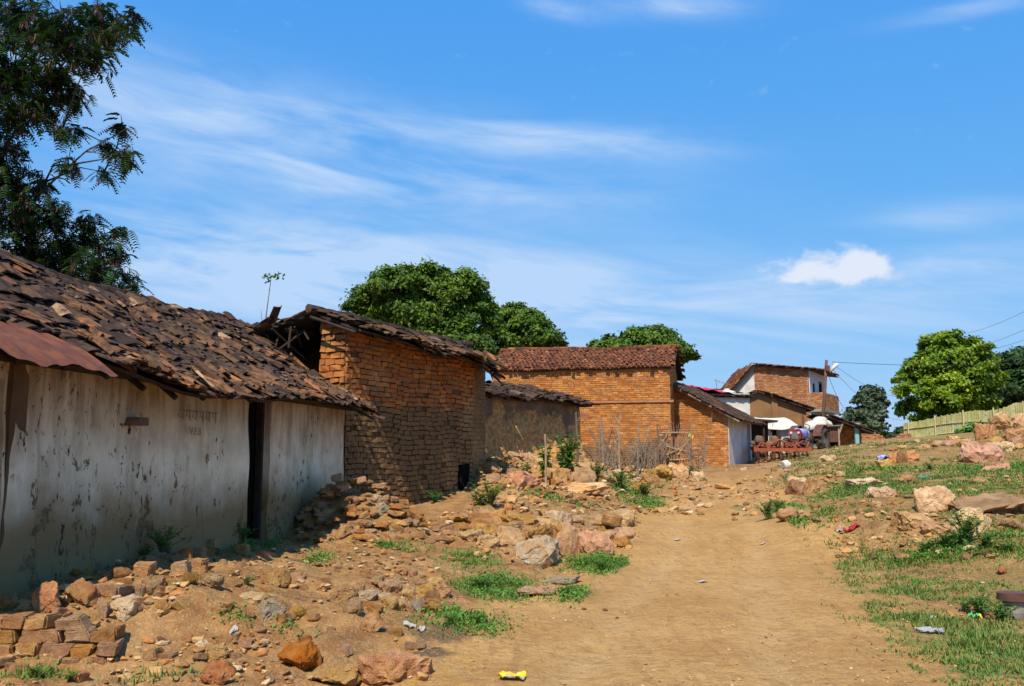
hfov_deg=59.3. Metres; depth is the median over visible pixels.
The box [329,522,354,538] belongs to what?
stone
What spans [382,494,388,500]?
broken brick
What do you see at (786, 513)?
stone
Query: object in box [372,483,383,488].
broken brick
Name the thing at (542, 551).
stone
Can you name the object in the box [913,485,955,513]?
stone
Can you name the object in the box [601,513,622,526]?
stone
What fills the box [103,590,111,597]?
broken brick
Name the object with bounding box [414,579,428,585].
earth lump
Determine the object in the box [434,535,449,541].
broken brick
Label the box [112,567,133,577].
broken brick
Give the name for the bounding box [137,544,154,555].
weed
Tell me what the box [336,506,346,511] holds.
broken brick
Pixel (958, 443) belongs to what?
stone
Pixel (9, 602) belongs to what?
stone
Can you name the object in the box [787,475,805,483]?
stone
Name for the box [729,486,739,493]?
stone
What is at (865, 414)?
slender tree
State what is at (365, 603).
broken brick
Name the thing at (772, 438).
dark bundle
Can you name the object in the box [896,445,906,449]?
stone
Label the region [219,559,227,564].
broken brick
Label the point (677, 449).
brushwood gate
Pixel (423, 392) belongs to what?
brick hut
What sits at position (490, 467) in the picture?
earth lump
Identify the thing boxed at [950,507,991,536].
stone
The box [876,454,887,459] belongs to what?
rag
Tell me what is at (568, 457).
weed
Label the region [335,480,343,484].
broken brick
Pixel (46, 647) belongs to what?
stone
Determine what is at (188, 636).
broken brick
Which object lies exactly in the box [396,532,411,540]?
broken brick
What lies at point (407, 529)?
broken brick
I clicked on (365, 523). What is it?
broken brick
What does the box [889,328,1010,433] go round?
round tree
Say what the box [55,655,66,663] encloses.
stone
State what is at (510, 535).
rock
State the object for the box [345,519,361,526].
broken brick
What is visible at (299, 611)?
stone
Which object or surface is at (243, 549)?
stone
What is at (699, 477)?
stone
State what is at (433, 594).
stone
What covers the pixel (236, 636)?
broken brick
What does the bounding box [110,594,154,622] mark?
stone
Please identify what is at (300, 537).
broken brick
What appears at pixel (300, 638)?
broken brick
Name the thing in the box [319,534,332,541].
broken brick
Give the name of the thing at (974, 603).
weed
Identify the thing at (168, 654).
broken brick
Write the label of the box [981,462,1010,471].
stone
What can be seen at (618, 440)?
wooden stake
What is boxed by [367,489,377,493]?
broken brick
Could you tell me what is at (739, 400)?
house
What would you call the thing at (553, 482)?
stone
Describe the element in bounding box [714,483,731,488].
stone
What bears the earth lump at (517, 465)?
on the ground at (558, 650)
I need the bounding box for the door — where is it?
[247,401,268,544]
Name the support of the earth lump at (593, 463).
on the ground at (558, 650)
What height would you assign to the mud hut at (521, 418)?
3.704 m
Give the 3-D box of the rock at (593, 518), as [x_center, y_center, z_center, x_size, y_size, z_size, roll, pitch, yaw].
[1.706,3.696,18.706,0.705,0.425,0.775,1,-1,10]
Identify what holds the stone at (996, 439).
on the ground at (558, 650)
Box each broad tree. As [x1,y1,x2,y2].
[338,255,505,361]
[485,301,569,380]
[586,323,701,364]
[994,346,1023,414]
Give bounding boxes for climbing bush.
[954,418,989,433]
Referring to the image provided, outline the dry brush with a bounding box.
[626,439,652,467]
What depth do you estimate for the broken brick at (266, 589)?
8.53 m
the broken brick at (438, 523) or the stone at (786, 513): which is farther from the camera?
the stone at (786, 513)
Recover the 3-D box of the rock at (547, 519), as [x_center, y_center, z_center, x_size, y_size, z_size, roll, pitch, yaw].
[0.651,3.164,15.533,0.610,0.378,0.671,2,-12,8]
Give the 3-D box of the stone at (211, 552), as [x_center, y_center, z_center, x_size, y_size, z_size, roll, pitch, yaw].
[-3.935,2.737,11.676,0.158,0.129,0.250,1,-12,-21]
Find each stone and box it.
[0,592,17,610]
[0,611,35,629]
[0,629,22,643]
[0,642,17,654]
[14,602,34,611]
[14,642,42,656]
[18,629,43,643]
[22,613,62,629]
[31,581,60,612]
[36,627,64,642]
[38,640,64,654]
[50,641,78,655]
[55,613,91,630]
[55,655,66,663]
[61,657,81,663]
[64,625,96,642]
[65,577,102,606]
[69,569,82,575]
[70,642,97,657]
[82,568,92,574]
[90,624,125,642]
[90,657,106,664]
[96,584,133,595]
[96,598,109,617]
[96,637,124,656]
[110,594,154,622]
[131,583,145,596]
[133,561,156,577]
[136,555,143,560]
[142,575,164,594]
[144,556,156,560]
[152,552,167,556]
[154,599,170,610]
[162,556,170,561]
[165,578,178,586]
[170,560,191,576]
[171,554,181,562]
[171,601,182,610]
[178,547,192,559]
[182,572,198,582]
[189,558,208,568]
[191,547,206,557]
[193,551,198,557]
[199,573,224,587]
[200,658,235,685]
[205,643,230,662]
[206,538,220,548]
[207,549,214,555]
[210,547,219,553]
[235,544,250,555]
[239,591,277,604]
[256,551,275,557]
[257,599,286,621]
[261,566,291,587]
[277,639,321,670]
[287,605,306,619]
[305,663,361,685]
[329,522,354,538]
[357,648,433,684]
[359,611,383,632]
[370,494,381,502]
[374,503,389,515]
[378,577,401,593]
[386,519,410,526]
[395,597,407,610]
[399,583,420,600]
[410,597,424,613]
[424,589,440,601]
[477,534,500,548]
[494,522,509,527]
[508,471,540,490]
[508,521,523,529]
[514,535,558,568]
[516,585,555,595]
[528,523,555,538]
[532,486,541,490]
[540,483,548,486]
[541,576,580,584]
[545,510,572,524]
[547,479,559,485]
[556,522,580,556]
[560,482,608,494]
[579,529,613,557]
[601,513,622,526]
[630,480,650,492]
[642,473,661,487]
[651,464,673,479]
[668,462,688,477]
[679,482,701,489]
[690,471,707,482]
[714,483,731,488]
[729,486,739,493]
[735,495,745,499]
[776,506,799,521]
[785,478,805,494]
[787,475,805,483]
[805,476,820,492]
[810,503,821,509]
[818,455,836,461]
[834,471,845,476]
[844,477,883,486]
[866,486,895,497]
[871,501,886,507]
[875,458,893,467]
[886,526,898,532]
[888,450,920,462]
[888,498,903,504]
[889,510,934,530]
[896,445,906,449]
[897,450,907,462]
[899,474,916,481]
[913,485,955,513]
[918,443,931,449]
[919,520,950,534]
[930,440,943,446]
[942,439,959,445]
[945,435,960,439]
[948,492,1023,514]
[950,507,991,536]
[955,439,966,445]
[959,442,1004,462]
[961,441,978,444]
[971,478,987,483]
[973,422,994,440]
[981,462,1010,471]
[988,411,1012,431]
[988,436,1003,442]
[994,518,1023,529]
[998,441,1015,451]
[1001,427,1023,441]
[1011,437,1023,443]
[1012,413,1023,427]
[1014,443,1023,448]
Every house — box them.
[486,344,685,466]
[673,382,766,465]
[700,388,753,414]
[722,363,839,446]
[748,390,815,424]
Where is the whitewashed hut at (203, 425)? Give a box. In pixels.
[0,249,386,594]
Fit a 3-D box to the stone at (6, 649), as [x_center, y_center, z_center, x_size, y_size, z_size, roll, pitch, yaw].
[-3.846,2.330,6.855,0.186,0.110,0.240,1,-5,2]
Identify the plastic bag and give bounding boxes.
[915,626,944,633]
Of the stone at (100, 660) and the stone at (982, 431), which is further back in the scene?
the stone at (982, 431)
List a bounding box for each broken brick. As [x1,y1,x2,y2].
[0,657,12,666]
[4,662,15,669]
[8,663,30,675]
[52,607,67,613]
[70,669,90,682]
[101,570,115,580]
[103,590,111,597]
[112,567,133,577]
[112,577,132,584]
[131,598,145,603]
[142,647,163,660]
[158,650,178,658]
[159,585,166,593]
[183,632,191,641]
[191,564,207,572]
[193,652,207,659]
[213,604,227,613]
[218,634,232,644]
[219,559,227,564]
[220,603,234,609]
[229,652,241,658]
[232,632,241,639]
[234,562,245,567]
[238,640,251,648]
[245,610,254,616]
[259,587,271,592]
[275,613,291,621]
[286,611,294,619]
[291,572,300,580]
[294,575,306,581]
[295,512,312,521]
[297,635,311,641]
[298,520,315,527]
[298,534,306,540]
[298,584,307,590]
[301,532,313,538]
[304,507,311,512]
[307,522,313,527]
[307,613,319,620]
[309,498,325,505]
[311,501,325,508]
[312,525,321,530]
[314,511,330,517]
[315,534,325,541]
[317,517,326,522]
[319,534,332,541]
[320,488,334,496]
[321,577,330,582]
[323,508,334,517]
[325,492,333,498]
[325,519,333,523]
[326,626,335,631]
[329,517,341,521]
[331,473,342,481]
[331,485,344,490]
[331,490,342,496]
[333,565,343,570]
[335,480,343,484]
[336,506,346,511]
[338,484,351,492]
[340,643,352,655]
[343,511,355,516]
[344,506,357,511]
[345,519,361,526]
[346,503,355,507]
[350,496,359,503]
[351,533,366,539]
[355,476,366,483]
[355,528,364,532]
[358,519,372,527]
[359,511,369,517]
[360,486,369,491]
[360,570,375,577]
[362,493,372,496]
[362,600,369,606]
[364,529,377,532]
[364,531,378,539]
[366,564,377,569]
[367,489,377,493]
[370,511,378,516]
[371,523,379,527]
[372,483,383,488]
[378,482,387,489]
[379,519,387,527]
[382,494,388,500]
[386,509,396,516]
[389,504,401,509]
[389,534,398,541]
[389,627,402,635]
[390,522,404,531]
[394,510,403,515]
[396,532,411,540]
[397,499,406,504]
[401,553,412,557]
[402,569,408,575]
[403,509,415,518]
[403,526,410,532]
[404,518,411,522]
[405,641,417,649]
[409,570,417,575]
[410,519,419,525]
[412,513,423,519]
[417,534,426,539]
[417,642,425,648]
[419,527,429,532]
[420,522,429,527]
[423,538,435,543]
[430,520,440,525]
[431,526,439,530]
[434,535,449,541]
[438,525,453,531]
[442,529,457,535]
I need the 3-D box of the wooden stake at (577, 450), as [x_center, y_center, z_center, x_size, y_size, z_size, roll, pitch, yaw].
[1.890,2.830,25.399,0.205,1.764,0.083,0,-7,0]
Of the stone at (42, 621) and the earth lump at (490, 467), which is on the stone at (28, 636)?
the stone at (42, 621)
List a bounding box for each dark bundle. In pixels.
[754,435,763,443]
[769,436,777,444]
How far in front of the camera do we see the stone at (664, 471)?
28.55 m
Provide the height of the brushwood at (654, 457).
2.182 m
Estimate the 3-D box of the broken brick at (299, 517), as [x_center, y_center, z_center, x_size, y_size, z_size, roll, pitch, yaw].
[-3.441,2.860,14.902,0.288,0.105,0.193,-22,3,-19]
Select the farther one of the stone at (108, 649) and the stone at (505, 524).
the stone at (505, 524)
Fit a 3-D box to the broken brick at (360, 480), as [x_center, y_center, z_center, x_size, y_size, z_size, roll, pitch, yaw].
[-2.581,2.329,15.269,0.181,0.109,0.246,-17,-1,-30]
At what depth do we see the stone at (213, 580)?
8.05 m
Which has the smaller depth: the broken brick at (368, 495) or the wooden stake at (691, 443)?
the broken brick at (368, 495)
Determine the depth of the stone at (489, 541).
14.06 m
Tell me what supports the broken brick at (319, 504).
on the broken brick
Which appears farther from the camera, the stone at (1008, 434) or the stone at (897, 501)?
the stone at (1008, 434)
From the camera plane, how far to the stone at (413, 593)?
9.27 m
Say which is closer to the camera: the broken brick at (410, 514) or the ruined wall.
the broken brick at (410, 514)
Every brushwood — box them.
[580,411,636,469]
[617,419,676,469]
[679,417,715,469]
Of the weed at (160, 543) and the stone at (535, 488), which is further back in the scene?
the stone at (535, 488)
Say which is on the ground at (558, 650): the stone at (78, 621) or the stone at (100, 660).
the stone at (100, 660)
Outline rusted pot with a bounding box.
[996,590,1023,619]
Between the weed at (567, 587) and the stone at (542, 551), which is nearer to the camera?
the weed at (567, 587)
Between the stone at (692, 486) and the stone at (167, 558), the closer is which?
the stone at (167, 558)
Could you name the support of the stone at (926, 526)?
on the ground at (558, 650)
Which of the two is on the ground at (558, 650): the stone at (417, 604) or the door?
the stone at (417, 604)
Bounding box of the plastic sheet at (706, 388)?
[688,385,731,393]
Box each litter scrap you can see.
[228,625,237,633]
[403,620,416,627]
[417,626,426,632]
[996,568,1007,573]
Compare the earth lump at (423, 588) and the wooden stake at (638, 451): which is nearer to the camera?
the earth lump at (423, 588)
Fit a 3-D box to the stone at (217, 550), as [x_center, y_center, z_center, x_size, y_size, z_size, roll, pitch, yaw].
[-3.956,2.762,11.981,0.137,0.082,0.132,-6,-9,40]
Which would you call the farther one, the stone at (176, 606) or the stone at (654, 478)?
the stone at (654, 478)
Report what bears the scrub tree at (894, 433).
on the ground at (558, 650)
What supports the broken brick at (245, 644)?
on the ground at (558, 650)
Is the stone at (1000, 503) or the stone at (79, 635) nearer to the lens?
the stone at (79, 635)
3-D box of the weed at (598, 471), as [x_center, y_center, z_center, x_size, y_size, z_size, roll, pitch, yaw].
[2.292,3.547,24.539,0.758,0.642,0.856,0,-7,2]
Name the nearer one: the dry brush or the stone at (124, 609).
the stone at (124, 609)
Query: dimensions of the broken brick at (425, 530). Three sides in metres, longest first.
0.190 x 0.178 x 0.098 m
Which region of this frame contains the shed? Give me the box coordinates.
[807,414,877,445]
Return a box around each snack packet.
[498,670,525,679]
[968,611,984,618]
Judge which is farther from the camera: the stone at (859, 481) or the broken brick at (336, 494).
the stone at (859, 481)
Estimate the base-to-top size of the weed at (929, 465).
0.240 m
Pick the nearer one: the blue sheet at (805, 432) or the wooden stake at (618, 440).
the wooden stake at (618, 440)
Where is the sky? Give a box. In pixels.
[0,0,1023,437]
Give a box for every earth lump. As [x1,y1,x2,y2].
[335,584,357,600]
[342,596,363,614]
[350,580,366,591]
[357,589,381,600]
[366,602,383,613]
[368,576,383,585]
[378,592,390,598]
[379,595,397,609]
[398,586,411,600]
[406,602,413,613]
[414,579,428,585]
[416,582,435,598]
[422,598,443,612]
[427,577,447,585]
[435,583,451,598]
[445,535,456,542]
[448,513,472,522]
[451,522,468,530]
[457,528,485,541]
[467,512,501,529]
[472,505,494,513]
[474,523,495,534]
[477,461,485,473]
[478,474,487,481]
[482,461,501,473]
[485,473,500,483]
[486,458,510,472]
[490,509,505,518]
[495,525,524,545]
[502,451,515,460]
[502,464,514,471]
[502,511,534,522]
[506,468,525,473]
[510,453,528,465]
[515,461,532,473]
[521,524,532,532]
[523,518,533,524]
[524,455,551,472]
[532,473,542,477]
[533,447,561,462]
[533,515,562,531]
[538,507,566,515]
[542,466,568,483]
[551,458,572,467]
[552,525,575,535]
[559,467,574,481]
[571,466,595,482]
[572,515,584,523]
[573,462,592,469]
[579,460,603,472]
[579,525,598,529]
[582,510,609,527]
[593,529,614,539]
[597,526,606,531]
[600,470,614,481]
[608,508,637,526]
[611,538,624,547]
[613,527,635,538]
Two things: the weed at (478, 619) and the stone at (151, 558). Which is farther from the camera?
the stone at (151, 558)
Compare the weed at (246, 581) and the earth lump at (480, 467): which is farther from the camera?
the earth lump at (480, 467)
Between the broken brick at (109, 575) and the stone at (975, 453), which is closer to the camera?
the broken brick at (109, 575)
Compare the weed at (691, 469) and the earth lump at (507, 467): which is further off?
the weed at (691, 469)
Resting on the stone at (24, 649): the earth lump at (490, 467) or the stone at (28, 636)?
the stone at (28, 636)
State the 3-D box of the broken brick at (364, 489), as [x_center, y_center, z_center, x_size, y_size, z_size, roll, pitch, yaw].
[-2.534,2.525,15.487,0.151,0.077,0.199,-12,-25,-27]
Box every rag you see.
[843,522,860,531]
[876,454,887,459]
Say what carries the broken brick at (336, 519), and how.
on the ground at (558, 650)
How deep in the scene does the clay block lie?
14.86 m
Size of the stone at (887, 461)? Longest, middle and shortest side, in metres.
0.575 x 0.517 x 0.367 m
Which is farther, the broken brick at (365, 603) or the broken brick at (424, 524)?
the broken brick at (424, 524)
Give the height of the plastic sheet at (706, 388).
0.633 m
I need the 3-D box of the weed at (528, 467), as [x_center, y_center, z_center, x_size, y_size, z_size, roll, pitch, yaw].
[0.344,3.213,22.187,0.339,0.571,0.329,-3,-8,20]
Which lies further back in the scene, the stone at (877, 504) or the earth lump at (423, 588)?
the stone at (877, 504)
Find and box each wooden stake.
[544,434,546,482]
[575,412,581,461]
[599,421,604,466]
[613,413,620,469]
[637,422,639,476]
[656,424,658,465]
[689,420,692,467]
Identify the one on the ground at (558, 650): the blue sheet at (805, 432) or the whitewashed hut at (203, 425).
the whitewashed hut at (203, 425)
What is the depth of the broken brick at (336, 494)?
15.03 m
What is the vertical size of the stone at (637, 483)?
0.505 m
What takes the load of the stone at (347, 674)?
on the ground at (558, 650)
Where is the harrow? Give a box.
[748,439,810,459]
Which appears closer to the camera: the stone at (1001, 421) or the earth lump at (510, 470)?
the earth lump at (510, 470)
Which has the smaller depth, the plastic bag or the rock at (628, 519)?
the plastic bag
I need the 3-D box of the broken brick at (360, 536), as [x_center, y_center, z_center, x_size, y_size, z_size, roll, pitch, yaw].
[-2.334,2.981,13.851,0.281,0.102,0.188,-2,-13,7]
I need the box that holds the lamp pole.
[821,360,838,416]
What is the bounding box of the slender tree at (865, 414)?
[839,384,891,433]
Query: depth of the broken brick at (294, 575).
9.48 m
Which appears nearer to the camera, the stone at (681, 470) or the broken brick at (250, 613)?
the broken brick at (250, 613)
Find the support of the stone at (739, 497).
on the ground at (558, 650)
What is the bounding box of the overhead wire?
[839,362,1023,365]
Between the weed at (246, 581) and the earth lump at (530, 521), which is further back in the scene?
the earth lump at (530, 521)
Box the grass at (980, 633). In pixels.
[0,427,1023,685]
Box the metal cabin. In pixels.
[827,425,842,447]
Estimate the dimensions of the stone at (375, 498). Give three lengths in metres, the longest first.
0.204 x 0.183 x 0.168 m
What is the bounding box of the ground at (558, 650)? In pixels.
[0,432,1023,685]
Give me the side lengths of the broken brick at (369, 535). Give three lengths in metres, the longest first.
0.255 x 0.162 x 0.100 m
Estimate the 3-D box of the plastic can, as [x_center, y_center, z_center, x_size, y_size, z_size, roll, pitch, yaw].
[8.785,3.897,28.808,0.255,0.300,0.300,-11,-2,-12]
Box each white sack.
[804,420,826,424]
[804,423,815,430]
[812,416,827,423]
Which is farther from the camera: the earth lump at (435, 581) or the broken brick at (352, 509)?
the broken brick at (352, 509)
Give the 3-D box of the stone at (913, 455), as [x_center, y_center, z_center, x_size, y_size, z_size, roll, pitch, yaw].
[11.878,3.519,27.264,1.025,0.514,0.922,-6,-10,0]
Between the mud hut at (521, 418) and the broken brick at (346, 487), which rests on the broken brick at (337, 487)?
the broken brick at (346, 487)
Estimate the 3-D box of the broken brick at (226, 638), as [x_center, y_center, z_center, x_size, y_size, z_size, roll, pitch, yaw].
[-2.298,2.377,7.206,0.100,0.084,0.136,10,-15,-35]
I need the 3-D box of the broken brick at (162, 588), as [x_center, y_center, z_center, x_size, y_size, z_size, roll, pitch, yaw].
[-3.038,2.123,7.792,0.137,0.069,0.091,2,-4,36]
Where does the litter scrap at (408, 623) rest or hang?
on the ground at (558, 650)
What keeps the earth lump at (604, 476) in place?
on the ground at (558, 650)
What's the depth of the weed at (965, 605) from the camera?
9.34 m
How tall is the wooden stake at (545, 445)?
1.422 m
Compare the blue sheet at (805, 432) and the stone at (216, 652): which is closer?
the stone at (216, 652)
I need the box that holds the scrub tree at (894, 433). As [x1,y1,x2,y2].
[877,426,909,438]
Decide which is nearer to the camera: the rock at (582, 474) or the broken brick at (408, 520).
the broken brick at (408, 520)
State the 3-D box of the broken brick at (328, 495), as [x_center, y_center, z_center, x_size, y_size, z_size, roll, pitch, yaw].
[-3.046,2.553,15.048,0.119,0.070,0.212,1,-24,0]
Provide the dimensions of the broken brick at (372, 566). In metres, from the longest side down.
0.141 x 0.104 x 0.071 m
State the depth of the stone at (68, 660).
6.71 m
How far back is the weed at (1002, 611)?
8.96 m
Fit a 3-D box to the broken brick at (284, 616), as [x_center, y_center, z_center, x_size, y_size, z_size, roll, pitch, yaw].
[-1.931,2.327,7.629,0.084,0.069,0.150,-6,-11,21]
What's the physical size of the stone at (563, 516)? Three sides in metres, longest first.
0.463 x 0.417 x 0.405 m
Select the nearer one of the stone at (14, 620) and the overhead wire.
the stone at (14, 620)
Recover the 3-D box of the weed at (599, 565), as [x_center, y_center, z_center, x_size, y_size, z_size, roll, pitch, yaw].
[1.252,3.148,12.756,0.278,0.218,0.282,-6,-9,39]
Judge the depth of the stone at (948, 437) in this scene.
35.00 m
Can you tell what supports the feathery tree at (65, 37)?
on the ground at (558, 650)
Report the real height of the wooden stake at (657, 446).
1.795 m
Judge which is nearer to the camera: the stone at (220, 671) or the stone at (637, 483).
the stone at (220, 671)
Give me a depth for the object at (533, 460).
24.23 m
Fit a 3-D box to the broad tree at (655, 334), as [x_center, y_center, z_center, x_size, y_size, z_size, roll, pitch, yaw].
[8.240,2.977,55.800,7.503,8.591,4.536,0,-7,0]
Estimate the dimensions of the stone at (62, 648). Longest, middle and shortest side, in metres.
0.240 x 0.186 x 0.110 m
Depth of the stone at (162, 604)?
7.43 m
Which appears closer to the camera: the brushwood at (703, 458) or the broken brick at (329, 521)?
the broken brick at (329, 521)
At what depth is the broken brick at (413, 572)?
11.06 m
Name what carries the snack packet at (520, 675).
on the ground at (558, 650)
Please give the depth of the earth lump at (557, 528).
15.20 m
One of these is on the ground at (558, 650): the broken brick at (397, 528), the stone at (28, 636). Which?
the broken brick at (397, 528)
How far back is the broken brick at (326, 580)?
9.44 m
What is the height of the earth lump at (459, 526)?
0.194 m
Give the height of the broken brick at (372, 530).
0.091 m
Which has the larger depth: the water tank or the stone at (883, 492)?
the water tank
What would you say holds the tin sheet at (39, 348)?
attached to the whitewashed hut at (203, 425)
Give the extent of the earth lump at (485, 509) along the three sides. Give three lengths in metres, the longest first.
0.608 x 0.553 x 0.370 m
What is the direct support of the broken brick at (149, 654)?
on the ground at (558, 650)
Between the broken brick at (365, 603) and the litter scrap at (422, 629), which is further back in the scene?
the broken brick at (365, 603)
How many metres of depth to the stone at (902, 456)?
26.79 m
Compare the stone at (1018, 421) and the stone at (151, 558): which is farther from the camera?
the stone at (1018, 421)
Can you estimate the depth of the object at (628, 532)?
15.83 m
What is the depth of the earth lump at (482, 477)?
21.80 m
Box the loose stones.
[0,445,1023,684]
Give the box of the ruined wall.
[861,432,910,439]
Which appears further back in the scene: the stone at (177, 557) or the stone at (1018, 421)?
the stone at (1018, 421)
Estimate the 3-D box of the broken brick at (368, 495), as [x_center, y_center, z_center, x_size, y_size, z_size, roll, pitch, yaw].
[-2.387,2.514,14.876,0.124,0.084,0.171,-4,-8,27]
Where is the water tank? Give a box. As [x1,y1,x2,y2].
[719,389,735,392]
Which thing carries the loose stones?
on the ground at (558, 650)
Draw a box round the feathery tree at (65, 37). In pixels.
[0,0,153,294]
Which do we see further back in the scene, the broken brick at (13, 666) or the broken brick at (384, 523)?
the broken brick at (384, 523)
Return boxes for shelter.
[754,417,796,454]
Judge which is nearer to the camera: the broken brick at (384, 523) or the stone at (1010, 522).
the stone at (1010, 522)
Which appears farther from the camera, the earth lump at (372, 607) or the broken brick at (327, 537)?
the broken brick at (327, 537)
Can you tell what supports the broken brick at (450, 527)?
on the ground at (558, 650)
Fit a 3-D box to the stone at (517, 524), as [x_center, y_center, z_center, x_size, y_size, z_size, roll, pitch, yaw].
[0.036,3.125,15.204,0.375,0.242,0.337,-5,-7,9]
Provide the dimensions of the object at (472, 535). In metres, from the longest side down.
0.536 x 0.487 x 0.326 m
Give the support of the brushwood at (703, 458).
on the ground at (558, 650)
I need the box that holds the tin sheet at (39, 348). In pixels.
[0,320,117,376]
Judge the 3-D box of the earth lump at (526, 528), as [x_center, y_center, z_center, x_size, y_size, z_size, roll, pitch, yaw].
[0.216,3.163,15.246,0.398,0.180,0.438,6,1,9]
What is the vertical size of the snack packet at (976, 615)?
0.089 m
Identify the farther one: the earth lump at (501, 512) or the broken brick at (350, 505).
the earth lump at (501, 512)
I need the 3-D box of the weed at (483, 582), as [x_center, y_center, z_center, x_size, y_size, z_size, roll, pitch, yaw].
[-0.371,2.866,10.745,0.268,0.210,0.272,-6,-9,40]
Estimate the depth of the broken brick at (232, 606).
7.58 m
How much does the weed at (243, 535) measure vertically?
0.404 m
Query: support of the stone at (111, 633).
on the stone at (108, 649)
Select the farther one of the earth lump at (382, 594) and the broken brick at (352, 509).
the broken brick at (352, 509)
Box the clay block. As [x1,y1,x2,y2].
[620,536,632,545]
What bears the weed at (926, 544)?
on the ground at (558, 650)
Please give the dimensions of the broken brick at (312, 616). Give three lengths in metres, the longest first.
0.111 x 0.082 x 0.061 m
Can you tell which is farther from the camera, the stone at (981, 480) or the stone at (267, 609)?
the stone at (981, 480)
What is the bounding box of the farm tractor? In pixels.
[782,415,829,451]
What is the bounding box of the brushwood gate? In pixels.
[659,420,693,463]
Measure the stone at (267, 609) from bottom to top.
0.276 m
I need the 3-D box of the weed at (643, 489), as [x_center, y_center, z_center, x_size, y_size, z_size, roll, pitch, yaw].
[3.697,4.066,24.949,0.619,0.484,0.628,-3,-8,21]
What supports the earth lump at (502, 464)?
on the ground at (558, 650)
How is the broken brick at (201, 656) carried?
on the ground at (558, 650)
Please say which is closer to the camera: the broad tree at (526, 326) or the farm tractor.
the farm tractor
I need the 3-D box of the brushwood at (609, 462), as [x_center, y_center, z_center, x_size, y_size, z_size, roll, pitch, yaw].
[3.947,3.944,35.464,2.456,2.185,10.378,-1,-7,4]
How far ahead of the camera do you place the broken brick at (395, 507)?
14.75 m
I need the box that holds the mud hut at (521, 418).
[485,380,599,462]
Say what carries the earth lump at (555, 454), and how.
on the ground at (558, 650)
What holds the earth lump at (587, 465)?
on the ground at (558, 650)
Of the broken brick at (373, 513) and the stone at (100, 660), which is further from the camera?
the broken brick at (373, 513)
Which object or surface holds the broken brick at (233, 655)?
on the ground at (558, 650)
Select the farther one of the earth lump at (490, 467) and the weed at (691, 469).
the weed at (691, 469)
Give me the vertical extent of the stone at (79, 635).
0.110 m
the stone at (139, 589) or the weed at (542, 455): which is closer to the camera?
the stone at (139, 589)
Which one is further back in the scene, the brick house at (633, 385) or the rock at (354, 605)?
the brick house at (633, 385)
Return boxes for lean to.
[751,419,777,457]
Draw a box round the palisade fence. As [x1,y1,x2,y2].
[903,401,1023,436]
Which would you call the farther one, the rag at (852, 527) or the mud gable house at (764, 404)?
the mud gable house at (764, 404)
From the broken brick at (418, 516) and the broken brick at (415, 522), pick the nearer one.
the broken brick at (415, 522)
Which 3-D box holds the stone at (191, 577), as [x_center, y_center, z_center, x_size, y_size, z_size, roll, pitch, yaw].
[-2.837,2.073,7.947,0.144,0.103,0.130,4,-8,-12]
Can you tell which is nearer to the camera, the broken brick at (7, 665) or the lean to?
the broken brick at (7, 665)
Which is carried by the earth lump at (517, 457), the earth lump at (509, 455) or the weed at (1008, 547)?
the earth lump at (509, 455)
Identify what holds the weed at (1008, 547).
on the ground at (558, 650)
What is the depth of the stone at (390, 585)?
9.36 m
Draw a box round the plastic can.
[781,460,790,467]
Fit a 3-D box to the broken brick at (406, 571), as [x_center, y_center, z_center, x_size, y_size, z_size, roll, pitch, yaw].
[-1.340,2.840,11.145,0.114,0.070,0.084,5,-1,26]
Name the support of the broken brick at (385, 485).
on the broken brick
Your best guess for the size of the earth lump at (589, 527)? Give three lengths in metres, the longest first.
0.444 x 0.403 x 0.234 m
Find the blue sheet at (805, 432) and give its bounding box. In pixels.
[790,428,809,438]
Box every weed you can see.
[24,663,49,678]
[63,669,79,681]
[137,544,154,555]
[145,525,186,552]
[234,521,259,543]
[238,575,256,584]
[424,490,442,501]
[438,609,460,625]
[467,490,488,505]
[468,612,485,624]
[469,481,506,505]
[470,573,491,588]
[520,462,531,472]
[537,446,554,477]
[553,434,579,468]
[556,583,574,595]
[587,557,610,569]
[589,461,609,481]
[606,470,633,488]
[633,481,657,496]
[687,466,699,475]
[754,499,781,519]
[769,498,786,509]
[914,538,938,550]
[923,462,935,469]
[931,528,959,547]
[934,509,985,544]
[955,599,971,611]
[961,592,995,614]
[978,530,1001,545]
[979,598,1020,620]
[993,537,1014,550]
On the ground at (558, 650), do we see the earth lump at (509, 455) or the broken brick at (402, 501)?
the broken brick at (402, 501)
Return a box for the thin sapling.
[261,271,284,318]
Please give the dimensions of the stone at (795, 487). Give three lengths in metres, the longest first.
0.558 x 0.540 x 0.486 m
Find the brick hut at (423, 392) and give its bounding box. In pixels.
[244,304,507,505]
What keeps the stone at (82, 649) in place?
on the stone at (68, 660)
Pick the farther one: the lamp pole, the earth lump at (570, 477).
the lamp pole
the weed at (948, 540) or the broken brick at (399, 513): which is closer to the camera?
the weed at (948, 540)
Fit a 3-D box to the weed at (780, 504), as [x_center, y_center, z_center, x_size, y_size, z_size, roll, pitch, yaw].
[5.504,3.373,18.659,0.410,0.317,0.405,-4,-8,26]
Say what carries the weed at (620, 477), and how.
on the ground at (558, 650)

